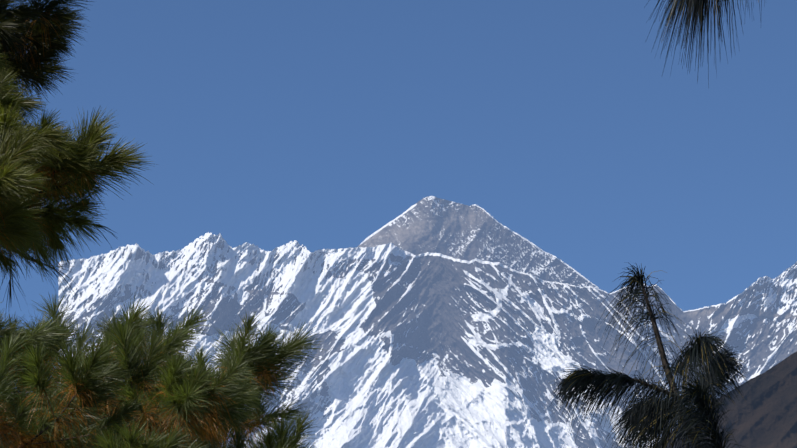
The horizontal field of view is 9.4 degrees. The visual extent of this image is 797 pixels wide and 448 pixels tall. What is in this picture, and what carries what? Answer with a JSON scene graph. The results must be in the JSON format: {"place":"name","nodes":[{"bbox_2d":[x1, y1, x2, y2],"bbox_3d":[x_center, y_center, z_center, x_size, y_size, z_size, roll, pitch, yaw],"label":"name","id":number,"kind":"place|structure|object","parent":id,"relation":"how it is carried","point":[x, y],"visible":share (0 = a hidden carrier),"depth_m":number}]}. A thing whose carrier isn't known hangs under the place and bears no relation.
{"place":"outdoors","nodes":[
{"label":"outdoors","id":0,"kind":"place"},
{"bbox_2d":[0,0,796,392],"label":"sky","id":1,"kind":"structure","parent":0,"point":[268,125]},
{"bbox_2d":[550,262,749,447],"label":"pine tree","id":2,"kind":"object","parent":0,"point":[650,413],"depth_m":12.73},
{"bbox_2d":[664,372,744,447],"bbox_3d":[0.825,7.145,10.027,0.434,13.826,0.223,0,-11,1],"label":"pine branch","id":3,"kind":"object","parent":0,"point":[698,399],"depth_m":11.23},
{"bbox_2d":[644,0,764,87],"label":"overhanging pine","id":4,"kind":"object","parent":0,"point":[700,7],"visible":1,"depth_m":10.73},
{"bbox_2d":[660,352,796,447],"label":"valley hill","id":5,"kind":"structure","parent":0,"point":[764,415],"depth_m":642.49},
{"bbox_3d":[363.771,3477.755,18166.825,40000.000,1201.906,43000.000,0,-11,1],"label":"terrain","id":6,"kind":"structure","parent":0,"visible":0},
{"bbox_2d":[0,195,116,315],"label":"shaded pine","id":7,"kind":"object","parent":6,"relation":"on","point":[10,284],"depth_m":13.14},
{"bbox_2d":[0,0,157,280],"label":"pine","id":8,"kind":"object","parent":6,"relation":"on","point":[27,150],"depth_m":12.64},
{"bbox_2d":[0,291,326,447],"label":"pine","id":9,"kind":"object","parent":6,"relation":"on","point":[100,383],"depth_m":22.40},
{"bbox_2d":[58,232,796,447],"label":"snowy mountain","id":10,"kind":"structure","parent":6,"relation":"on","point":[431,350],"depth_m":2646.56},
{"bbox_2d":[358,196,598,288],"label":"mountain peak","id":11,"kind":"structure","parent":6,"relation":"on","point":[433,224],"depth_m":2975.83}
]}

